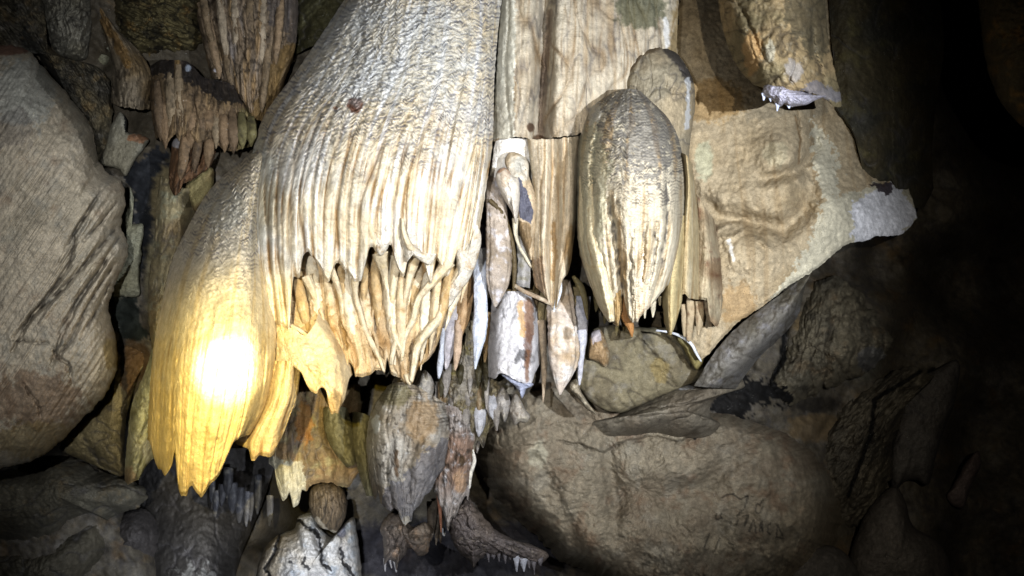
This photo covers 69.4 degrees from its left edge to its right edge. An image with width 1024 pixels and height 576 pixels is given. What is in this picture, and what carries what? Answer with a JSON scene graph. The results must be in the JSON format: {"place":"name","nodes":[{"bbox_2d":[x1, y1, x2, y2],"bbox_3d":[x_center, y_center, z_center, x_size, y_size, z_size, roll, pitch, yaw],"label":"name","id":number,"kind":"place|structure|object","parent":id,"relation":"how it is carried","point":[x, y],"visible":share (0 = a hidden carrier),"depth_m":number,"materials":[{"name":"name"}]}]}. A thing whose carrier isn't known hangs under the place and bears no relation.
{"place":"outdoors","nodes":[
{"label":"outdoors","id":0,"kind":"place"},
{"bbox_2d":[0,0,1023,575],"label":"cave wall","id":1,"kind":"structure","parent":0,"point":[938,282],"depth_m":4.90,"materials":[{"name":"stone"}]},
{"bbox_2d":[0,525,104,575],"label":"boulder","id":2,"kind":"object","parent":1,"relation":"on","point":[81,553],"visible":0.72,"depth_m":4.11,"materials":[{"name":"stone"}]},
{"bbox_2d":[0,456,147,540],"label":"boulder","id":3,"kind":"object","parent":2,"relation":"on","point":[44,496],"visible":0.98,"depth_m":3.91,"materials":[{"name":"stone"}]},
{"bbox_2d":[0,0,112,160],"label":"rock mass","id":4,"kind":"object","parent":1,"relation":"attached to","point":[86,87],"visible":0.88,"depth_m":3.14,"materials":[{"name":"stone"}]},
{"bbox_2d":[0,44,127,468],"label":"boulder","id":5,"kind":"object","parent":1,"relation":"on","point":[63,249],"visible":0.99,"depth_m":2.64,"materials":[{"name":"stone"}]},
{"bbox_2d":[43,0,90,59],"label":"rock lump","id":6,"kind":"object","parent":1,"relation":"attached to","point":[68,26],"visible":0.87,"depth_m":3.14,"materials":[{"name":"stone"}]},
{"bbox_2d":[60,344,143,475],"bbox_3d":[-1.987,0.587,3.618,0.359,0.706,0.712,5,-9,-31],"label":"rock slab","id":7,"kind":"object","parent":1,"relation":"attached to","point":[96,438],"visible":0.92,"depth_m":3.40,"materials":[{"name":"stone"}]},
{"bbox_2d":[98,47,109,64],"bbox_3d":[-1.949,-1.178,3.502,0.116,0.337,0.318,5,-9,-31],"label":"rock slab","id":8,"kind":"object","parent":1,"relation":"attached to","point":[103,59],"visible":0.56,"depth_m":3.38,"materials":[{"name":"stone"}]},
{"bbox_2d":[99,112,148,175],"bbox_3d":[-1.813,-0.680,3.467,0.201,0.350,0.332,5,-9,-30],"label":"rock slab","id":9,"kind":"object","parent":1,"relation":"attached to","point":[124,148],"visible":0.98,"depth_m":3.35,"materials":[{"name":"stone"}]},
{"bbox_2d":[100,8,150,109],"bbox_3d":[-1.772,-1.049,3.368,0.269,0.634,0.523,5,-9,-31],"label":"flowstone curtain","id":10,"kind":"object","parent":1,"relation":"attached to","point":[131,82],"visible":0.94,"depth_m":3.22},
{"bbox_2d":[112,187,143,297],"bbox_3d":[-1.770,-0.216,3.426,0.120,0.527,0.263,4,-9,-28],"label":"rock crust","id":11,"kind":"object","parent":1,"relation":"attached to","point":[127,284],"visible":0.78,"depth_m":3.33,"materials":[{"name":"stone"}]},
{"bbox_2d":[124,349,153,484],"bbox_3d":[-1.637,0.548,3.308,0.140,0.682,0.437,4,-9,-27],"label":"rock tongue","id":12,"kind":"object","parent":1,"relation":"attached to","point":[139,456],"visible":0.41,"depth_m":3.15,"materials":[{"name":"stone"}]},
{"bbox_2d":[120,508,158,556],"bbox_3d":[-2.409,1.629,4.695,0.349,0.494,0.936,4,-9,-28],"label":"boulder","id":13,"kind":"object","parent":1,"relation":"attached to","point":[139,529],"visible":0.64,"depth_m":4.41,"materials":[{"name":"stone"}]},
{"bbox_2d":[114,0,201,56],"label":"rock mass","id":14,"kind":"object","parent":1,"relation":"attached to","point":[149,27],"visible":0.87,"depth_m":3.32,"materials":[{"name":"stone"}]},
{"bbox_2d":[148,176,194,348],"bbox_3d":[-1.535,-0.123,3.356,0.196,0.828,0.499,4,-9,-26],"label":"rock rib","id":15,"kind":"object","parent":1,"relation":"attached to","point":[174,215],"visible":0.66,"depth_m":3.18,"materials":[{"name":"stone"}]},
{"bbox_2d":[185,167,213,211],"bbox_3d":[-1.442,-0.462,3.412,0.126,0.251,0.270,4,-9,-24],"label":"stone shell","id":16,"kind":"object","parent":1,"relation":"attached to","point":[200,186],"visible":0.77,"depth_m":3.31,"materials":[{"name":"stone"}]},
{"bbox_2d":[149,59,257,179],"bbox_3d":[-1.409,-0.776,3.321,0.520,0.691,0.642,3,-8,-19],"label":"flowstone curtain","id":17,"kind":"object","parent":1,"relation":"attached to","point":[192,107],"visible":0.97,"depth_m":3.11,"materials":[{"name":"stone"}]},
{"bbox_2d":[169,134,216,195],"bbox_3d":[-1.427,-0.569,3.319,0.199,0.397,0.403,4,-9,-25],"label":"stone tongue","id":18,"kind":"object","parent":17,"relation":"hanging from","point":[176,183],"visible":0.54,"depth_m":3.19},
{"bbox_2d":[135,448,273,575],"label":"rock mass","id":19,"kind":"object","parent":1,"relation":"attached to","point":[197,537],"visible":0.54,"depth_m":4.57,"materials":[{"name":"stone"}]},
{"bbox_2d":[209,480,215,501],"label":"stalactite","id":20,"kind":"object","parent":1,"relation":"hanging from","point":[212,489],"visible":0.6,"depth_m":4.31},
{"bbox_2d":[213,490,219,516],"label":"stalactite","id":21,"kind":"object","parent":1,"relation":"hanging from","point":[216,503],"visible":0.99,"depth_m":4.31},
{"bbox_2d":[219,484,225,506],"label":"stalactite","id":22,"kind":"object","parent":1,"relation":"hanging from","point":[222,496],"visible":0.9,"depth_m":4.31},
{"bbox_2d":[223,467,232,498],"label":"stalactite","id":23,"kind":"object","parent":1,"relation":"hanging from","point":[227,478],"visible":1,"depth_m":4.31},
{"bbox_2d":[228,482,237,513],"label":"stalactite","id":24,"kind":"object","parent":1,"relation":"hanging from","point":[232,496],"visible":0.92,"depth_m":4.30},
{"bbox_2d":[235,487,244,522],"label":"stalactite","id":25,"kind":"object","parent":1,"relation":"hanging from","point":[239,507],"visible":0.91,"depth_m":4.30},
{"bbox_2d":[244,491,249,526],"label":"stalactite","id":26,"kind":"object","parent":1,"relation":"hanging from","point":[247,506],"visible":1,"depth_m":4.31},
{"bbox_2d":[197,0,297,120],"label":"flowstone curtain","id":27,"kind":"object","parent":1,"relation":"attached to","point":[249,47],"visible":0.96,"depth_m":3.28,"materials":[{"name":"stone"}]},
{"bbox_2d":[249,492,253,521],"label":"stalactite","id":28,"kind":"object","parent":1,"relation":"hanging from","point":[251,507],"visible":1,"depth_m":4.31},
{"bbox_2d":[254,474,261,514],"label":"stalactite","id":29,"kind":"object","parent":1,"relation":"hanging from","point":[257,489],"visible":1,"depth_m":4.31},
{"bbox_2d":[266,495,273,526],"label":"stalactite","id":30,"kind":"object","parent":1,"relation":"hanging from","point":[269,505],"visible":1,"depth_m":4.31},
{"bbox_2d":[256,513,361,575],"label":"rock boss","id":31,"kind":"object","parent":1,"relation":"attached to","point":[307,545],"visible":0.99,"depth_m":3.66,"materials":[{"name":"stone"}]},
{"bbox_2d":[309,482,347,533],"bbox_3d":[-0.932,1.134,3.762,0.202,0.302,0.452,2,-8,-15],"label":"rock boss","id":32,"kind":"object","parent":31,"relation":"on","point":[328,503],"visible":0.95,"depth_m":3.62,"materials":[{"name":"stone"}]},
{"bbox_2d":[269,384,360,506],"bbox_3d":[-0.993,0.812,3.756,0.500,0.648,0.531,3,-8,-18],"label":"rock drapery","id":33,"kind":"object","parent":1,"relation":"attached to","point":[304,457],"visible":0.59,"depth_m":3.54,"materials":[{"name":"stone"}]},
{"bbox_2d":[323,406,355,466],"bbox_3d":[-0.823,0.710,3.531,0.168,0.298,0.305,2,-8,-11],"label":"stone finger","id":34,"kind":"object","parent":33,"relation":"attached to","point":[338,430],"visible":0.91,"depth_m":3.42},
{"bbox_2d":[352,412,373,495],"bbox_3d":[-0.716,0.802,3.555,0.119,0.414,0.259,2,-8,-11],"label":"stone finger","id":35,"kind":"object","parent":33,"relation":"attached to","point":[360,420],"visible":0.66,"depth_m":3.47},
{"bbox_2d":[294,0,343,55],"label":"rock mass","id":36,"kind":"object","parent":1,"relation":"attached to","point":[315,17],"visible":0.55,"depth_m":3.55,"materials":[{"name":"stone"}]},
{"bbox_2d":[148,0,501,496],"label":"flowstone canopy","id":37,"kind":"object","parent":1,"relation":"attached to","point":[331,238],"visible":1,"depth_m":2.62,"materials":[{"name":"stone"}]},
{"bbox_2d":[366,382,475,530],"bbox_3d":[-0.418,0.747,3.220,0.525,0.674,0.624,0,-8,0],"label":"hanging flowstone","id":38,"kind":"object","parent":37,"relation":"hanging from","point":[420,442],"visible":0.97,"depth_m":3.01,"materials":[{"name":"stone"}]},
{"bbox_2d":[380,511,432,569],"bbox_3d":[-0.497,1.177,3.401,0.272,0.309,0.325,0,-8,0],"label":"hanging rock","id":39,"kind":"object","parent":38,"relation":"hanging from","point":[400,538],"visible":0.94,"depth_m":3.30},
{"bbox_2d":[415,370,433,394],"bbox_3d":[-0.393,0.433,3.219,0.110,0.158,0.190,1,-8,-6],"label":"rock lump","id":40,"kind":"object","parent":38,"relation":"attached to","point":[425,382],"visible":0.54,"depth_m":3.15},
{"bbox_2d":[427,501,437,539],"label":"stalactite","id":41,"kind":"object","parent":38,"relation":"hanging from","point":[432,508],"visible":0.77,"depth_m":3.41},
{"bbox_2d":[433,381,438,397],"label":"stalactite","id":42,"kind":"object","parent":38,"relation":"hanging from","point":[435,390],"visible":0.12,"depth_m":3.30},
{"bbox_2d":[436,495,441,532],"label":"stalactite","id":43,"kind":"object","parent":38,"relation":"hanging from","point":[440,513],"visible":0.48,"depth_m":3.19},
{"bbox_2d":[442,496,548,574],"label":"hanging rock","id":44,"kind":"object","parent":38,"relation":"hanging from","point":[476,536],"visible":0.96,"depth_m":3.21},
{"bbox_2d":[437,328,444,378],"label":"stalactite","id":45,"kind":"object","parent":37,"relation":"hanging from","point":[440,362],"visible":0.92,"depth_m":2.99},
{"bbox_2d":[443,306,457,369],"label":"stalactite","id":46,"kind":"object","parent":37,"relation":"hanging from","point":[449,343],"visible":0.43,"depth_m":3.05},
{"bbox_2d":[453,320,462,370],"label":"stalactite","id":47,"kind":"object","parent":37,"relation":"hanging from","point":[458,334],"visible":0.98,"depth_m":3.03},
{"bbox_2d":[457,273,473,335],"bbox_3d":[-0.192,0.011,3.071,0.084,0.409,0.080,0,-8,0],"label":"stalactite","id":48,"kind":"object","parent":37,"relation":"hanging from","point":[464,307],"visible":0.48,"depth_m":3.04},
{"bbox_2d":[435,312,513,452],"bbox_3d":[-0.178,0.440,3.344,0.377,0.688,0.415,0,-8,0],"label":"rock crust","id":49,"kind":"object","parent":37,"relation":"attached to","point":[458,392],"visible":0.32,"depth_m":3.18},
{"bbox_2d":[437,382,442,400],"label":"stalactite","id":50,"kind":"object","parent":49,"relation":"hanging from","point":[438,396],"visible":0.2,"depth_m":3.25},
{"bbox_2d":[439,375,443,396],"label":"stalactite","id":51,"kind":"object","parent":49,"relation":"hanging from","point":[441,387],"visible":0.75,"depth_m":3.12},
{"bbox_2d":[441,364,451,397],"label":"stalactite","id":52,"kind":"object","parent":49,"relation":"hanging from","point":[446,377],"visible":0.94,"depth_m":3.12},
{"bbox_2d":[456,362,463,384],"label":"stalactite","id":53,"kind":"object","parent":49,"relation":"hanging from","point":[460,370],"visible":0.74,"depth_m":3.14},
{"bbox_2d":[461,406,470,425],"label":"stalactite","id":54,"kind":"object","parent":49,"relation":"attached to","point":[466,415],"visible":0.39,"depth_m":3.14},
{"bbox_2d":[465,391,472,405],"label":"stalactite","id":55,"kind":"object","parent":49,"relation":"hanging from","point":[468,401],"visible":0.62,"depth_m":3.16},
{"bbox_2d":[468,377,472,395],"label":"stalactite","id":56,"kind":"object","parent":49,"relation":"hanging from","point":[470,380],"visible":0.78,"depth_m":3.14},
{"bbox_2d":[469,449,475,488],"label":"stalactite","id":57,"kind":"object","parent":49,"relation":"hanging from","point":[473,464],"visible":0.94,"depth_m":3.19},
{"bbox_2d":[476,441,479,452],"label":"stalactite","id":58,"kind":"object","parent":49,"relation":"hanging from","point":[477,445],"visible":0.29,"depth_m":3.28},
{"bbox_2d":[474,358,482,387],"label":"stalactite","id":59,"kind":"object","parent":49,"relation":"hanging from","point":[478,373],"visible":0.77,"depth_m":3.13},
{"bbox_2d":[476,385,481,409],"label":"stalactite","id":60,"kind":"object","parent":49,"relation":"hanging from","point":[478,402],"visible":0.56,"depth_m":3.17},
{"bbox_2d":[474,408,486,436],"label":"stalactite","id":61,"kind":"object","parent":49,"relation":"hanging from","point":[479,419],"visible":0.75,"depth_m":3.16},
{"bbox_2d":[482,356,488,390],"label":"stalactite","id":62,"kind":"object","parent":49,"relation":"hanging from","point":[485,372],"visible":0.82,"depth_m":3.12},
{"bbox_2d":[484,383,489,409],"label":"stalactite","id":63,"kind":"object","parent":49,"relation":"hanging from","point":[486,395],"visible":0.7,"depth_m":3.13},
{"bbox_2d":[488,395,496,418],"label":"stalactite","id":64,"kind":"object","parent":49,"relation":"hanging from","point":[492,404],"visible":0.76,"depth_m":3.15},
{"bbox_2d":[493,389,499,430],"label":"stalactite","id":65,"kind":"object","parent":49,"relation":"hanging from","point":[496,414],"visible":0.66,"depth_m":3.15},
{"bbox_2d":[496,387,510,421],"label":"pod stalactite","id":66,"kind":"object","parent":49,"relation":"hanging from","point":[503,401],"visible":0.95,"depth_m":3.15},
{"bbox_2d":[509,394,529,424],"bbox_3d":[0.034,0.531,3.218,0.093,0.141,0.186,0,-8,0],"label":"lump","id":67,"kind":"object","parent":49,"relation":"hanging from","point":[519,413],"visible":1,"depth_m":3.15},
{"bbox_2d":[473,224,485,308],"bbox_3d":[-0.145,-0.072,3.182,0.066,0.422,0.070,0,-8,0],"label":"stalactite","id":68,"kind":"object","parent":37,"relation":"hanging from","point":[483,233],"visible":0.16,"depth_m":3.18},
{"bbox_2d":[472,248,487,368],"bbox_3d":[-0.135,0.074,3.019,0.068,0.516,0.169,1,-8,-9],"label":"stalactite","id":69,"kind":"object","parent":37,"relation":"hanging from","point":[480,324],"visible":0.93,"depth_m":2.95},
{"bbox_2d":[490,0,678,308],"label":"flowstone column","id":70,"kind":"structure","parent":37,"relation":"attached to","point":[564,67],"depth_m":2.99,"materials":[{"name":"stone"}]},
{"bbox_2d":[485,176,512,307],"bbox_3d":[-0.053,-0.203,3.003,0.112,0.577,0.192,0,-8,0],"label":"stalactite","id":71,"kind":"object","parent":70,"relation":"hanging from","point":[499,256],"visible":0.92,"depth_m":2.92},
{"bbox_2d":[488,198,516,289],"bbox_3d":[-0.030,-0.176,2.949,0.138,0.360,0.055,6,-10,-38],"label":"arched rib","id":72,"kind":"object","parent":70,"relation":"attached to","point":[492,202],"visible":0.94,"depth_m":2.95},
{"bbox_2d":[496,167,519,223],"bbox_3d":[-0.017,-0.379,2.942,0.100,0.255,0.206,0,-8,0],"label":"curled drapery","id":73,"kind":"object","parent":70,"relation":"hanging from","point":[508,184],"visible":0.99,"depth_m":2.87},
{"bbox_2d":[488,291,539,397],"bbox_3d":[0.010,0.232,3.114,0.233,0.462,0.404,0,-8,0],"label":"broken stalactite","id":74,"kind":"object","parent":70,"relation":"hanging from","point":[513,347],"visible":0.91,"depth_m":2.96},
{"bbox_2d":[482,312,490,362],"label":"stalactite","id":75,"kind":"object","parent":74,"relation":"hanging from","point":[485,349],"visible":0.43,"depth_m":3.12},
{"bbox_2d":[525,272,535,292],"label":"stalactite","id":76,"kind":"object","parent":74,"relation":"attached to","point":[532,288],"visible":0.21,"depth_m":3.21},
{"bbox_2d":[537,293,545,319],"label":"stalactite","id":77,"kind":"object","parent":74,"relation":"attached to","point":[541,309],"visible":0.39,"depth_m":3.20},
{"bbox_2d":[537,320,546,401],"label":"stalactite","id":78,"kind":"object","parent":74,"relation":"hanging from","point":[542,337],"visible":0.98,"depth_m":3.13},
{"bbox_2d":[505,152,535,260],"bbox_3d":[0.036,-0.347,3.028,0.135,0.476,0.246,0,-8,0],"label":"curled drapery","id":79,"kind":"object","parent":70,"relation":"attached to","point":[517,165],"visible":0.81,"depth_m":2.95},
{"bbox_2d":[512,218,531,267],"bbox_3d":[0.037,-0.182,2.969,0.028,0.189,0.125,-5,-10,33],"label":"cord formation","id":80,"kind":"object","parent":70,"relation":"attached to","point":[515,230],"visible":0.95,"depth_m":2.95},
{"bbox_2d":[516,236,530,287],"bbox_3d":[0.049,-0.110,3.067,0.067,0.232,0.176,0,-8,0],"label":"rock flake","id":81,"kind":"object","parent":70,"relation":"attached to","point":[523,274],"visible":0.66,"depth_m":2.99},
{"bbox_2d":[514,284,552,305],"bbox_3d":[0.078,0.024,2.942,0.168,0.098,0.031,-3,-8,19],"label":"stone sliver","id":82,"kind":"object","parent":70,"relation":"attached to","point":[531,294],"visible":1,"depth_m":2.93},
{"bbox_2d":[532,288,539,308],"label":"stalactite","id":83,"kind":"object","parent":70,"relation":"hanging from","point":[537,292],"visible":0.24,"depth_m":3.20},
{"bbox_2d":[544,304,546,321],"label":"stalactite","id":84,"kind":"object","parent":70,"relation":"hanging from","point":[545,316],"visible":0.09,"depth_m":3.25},
{"bbox_2d":[553,284,561,311],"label":"stalactite","id":85,"kind":"object","parent":70,"relation":"hanging from","point":[560,293],"visible":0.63,"depth_m":2.92},
{"bbox_2d":[546,279,579,394],"bbox_3d":[0.210,0.194,3.075,0.136,0.501,0.277,0,-8,0],"label":"stalactite","id":86,"kind":"object","parent":70,"relation":"hanging from","point":[564,348],"visible":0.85,"depth_m":2.98},
{"bbox_2d":[572,275,587,319],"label":"stalactite","id":87,"kind":"object","parent":70,"relation":"hanging from","point":[579,284],"visible":1,"depth_m":3.02},
{"bbox_2d":[577,89,684,336],"bbox_3d":[0.455,-0.375,2.928,0.487,1.167,0.962,-2,-8,12],"label":"bulbous stalactite","id":88,"kind":"object","parent":70,"relation":"hanging from","point":[630,199],"visible":0.94,"depth_m":2.59},
{"bbox_2d":[572,287,580,307],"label":"stalactite","id":89,"kind":"object","parent":88,"relation":"hanging from","point":[575,291],"visible":0.22,"depth_m":3.20},
{"bbox_2d":[575,296,590,385],"bbox_3d":[0.303,0.218,3.140,0.069,0.390,0.140,-1,-8,7],"label":"stalactite","id":90,"kind":"object","parent":88,"relation":"hanging from","point":[582,326],"visible":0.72,"depth_m":3.09},
{"bbox_2d":[593,294,598,311],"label":"stalactite","id":91,"kind":"object","parent":88,"relation":"hanging from","point":[596,306],"visible":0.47,"depth_m":3.25},
{"bbox_2d":[434,517,439,544],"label":"stalactite","id":92,"kind":"object","parent":1,"relation":"hanging from","point":[437,530],"visible":0.56,"depth_m":3.45},
{"bbox_2d":[439,518,443,542],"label":"stalactite","id":93,"kind":"object","parent":1,"relation":"hanging from","point":[440,536],"visible":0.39,"depth_m":3.48},
{"bbox_2d":[569,379,595,413],"bbox_3d":[0.311,0.474,3.218,0.131,0.156,0.188,0,-8,0],"label":"calcite flake","id":94,"kind":"object","parent":1,"relation":"attached to","point":[574,388],"visible":1,"depth_m":3.15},
{"bbox_2d":[575,325,702,412],"bbox_3d":[0.634,0.387,3.588,0.671,0.445,0.389,0,-8,0],"label":"rock slab","id":95,"kind":"object","parent":1,"relation":"attached to","point":[645,365],"visible":0.85,"depth_m":3.43,"materials":[{"name":"stone"}]},
{"bbox_2d":[588,329,609,366],"bbox_3d":[0.402,0.276,3.419,0.105,0.183,0.195,-1,-8,6],"label":"calcite flake","id":96,"kind":"object","parent":95,"relation":"attached to","point":[598,351],"visible":1,"depth_m":3.35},
{"bbox_2d":[676,337,703,369],"bbox_3d":[0.817,0.291,3.392,0.124,0.168,0.181,-2,-8,12],"label":"rock slab","id":97,"kind":"object","parent":95,"relation":"on","point":[696,363],"visible":0.6,"depth_m":3.32,"materials":[{"name":"stone"}]},
{"bbox_2d":[475,388,842,575],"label":"rock bulge","id":98,"kind":"object","parent":1,"relation":"attached to","point":[566,481],"visible":0.82,"depth_m":3.62,"materials":[{"name":"stone"}]},
{"bbox_2d":[592,379,744,437],"bbox_3d":[0.813,0.587,3.639,0.844,0.341,0.616,0,-8,0],"label":"rock ledge","id":99,"kind":"object","parent":1,"relation":"attached to","point":[684,411],"visible":0.88,"depth_m":3.44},
{"bbox_2d":[694,273,810,388],"bbox_3d":[1.151,0.180,3.476,0.680,0.583,0.595,0,-8,0],"label":"rock beam","id":100,"kind":"object","parent":99,"relation":"on","point":[744,346],"visible":0.98,"depth_m":3.23,"materials":[{"name":"stone"}]},
{"bbox_2d":[718,0,841,110],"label":"hanging stalactite","id":101,"kind":"object","parent":1,"relation":"hanging from","point":[780,50],"visible":1,"depth_m":2.64},
{"bbox_2d":[677,0,917,359],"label":"wall bulge","id":102,"kind":"object","parent":1,"relation":"attached to","point":[787,196],"depth_m":3.36,"materials":[{"name":"stone"}]},
{"bbox_2d":[627,47,694,157],"bbox_3d":[0.652,-0.778,3.197,0.381,0.725,0.494,0,-8,0],"label":"flowstone mound","id":103,"kind":"object","parent":102,"relation":"attached to","point":[660,78],"visible":0.41,"depth_m":3.03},
{"bbox_2d":[682,153,699,299],"bbox_3d":[0.717,-0.272,3.046,0.104,0.670,0.447,-2,-8,14],"label":"drapery","id":104,"kind":"object","parent":103,"relation":"hanging from","point":[690,284],"visible":0.66,"depth_m":2.88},
{"bbox_2d":[656,329,701,361],"bbox_3d":[0.724,0.249,3.207,0.192,0.142,0.034,-1,-8,7],"label":"calcite edge","id":105,"kind":"object","parent":102,"relation":"attached to","point":[690,343],"visible":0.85,"depth_m":3.20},
{"bbox_2d":[681,194,722,341],"bbox_3d":[0.812,-0.116,3.173,0.172,0.694,0.397,-4,-9,28],"label":"drapery","id":106,"kind":"object","parent":102,"relation":"attached to","point":[709,303],"visible":0.81,"depth_m":3.04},
{"bbox_2d":[792,545,858,575],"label":"boulder","id":107,"kind":"object","parent":1,"relation":"on","point":[827,560],"visible":0.78,"depth_m":3.90,"materials":[{"name":"stone"}]},
{"bbox_2d":[769,275,894,405],"bbox_3d":[1.865,0.311,4.233,1.033,0.875,0.865,0,-8,0],"label":"rock mass","id":108,"kind":"object","parent":1,"relation":"attached to","point":[842,335],"visible":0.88,"depth_m":3.96,"materials":[{"name":"stone"}]},
{"bbox_2d":[825,366,933,527],"bbox_3d":[2.253,1.001,4.496,1.034,1.071,0.866,0,-8,0],"label":"rock mass","id":109,"kind":"object","parent":1,"relation":"attached to","point":[862,432],"visible":0.88,"depth_m":4.23,"materials":[{"name":"stone"}]},
{"bbox_2d":[829,0,943,209],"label":"rock overhang","id":110,"kind":"object","parent":1,"relation":"attached to","point":[888,56],"visible":0.94,"depth_m":3.74,"materials":[{"name":"stone"}]},
{"bbox_2d":[849,486,951,575],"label":"boulder","id":111,"kind":"object","parent":1,"relation":"on","point":[890,539],"visible":0.96,"depth_m":4.07,"materials":[{"name":"stone"}]},
{"bbox_2d":[890,360,959,487],"bbox_3d":[2.627,0.883,4.672,0.465,0.877,0.763,-4,-9,26],"label":"rock slab","id":112,"kind":"object","parent":1,"relation":"attached to","point":[927,411],"visible":0.92,"depth_m":4.41,"materials":[{"name":"stone"}]},
{"bbox_2d":[946,451,980,507],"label":"rock spur","id":113,"kind":"structure","parent":1,"relation":"attached to","point":[958,493],"depth_m":4.83,"materials":[{"name":"stone"}]},
{"bbox_2d":[978,0,1023,126],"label":"boulder","id":114,"kind":"object","parent":1,"relation":"attached to","point":[1002,25],"visible":1,"depth_m":3.15,"materials":[{"name":"stone"}]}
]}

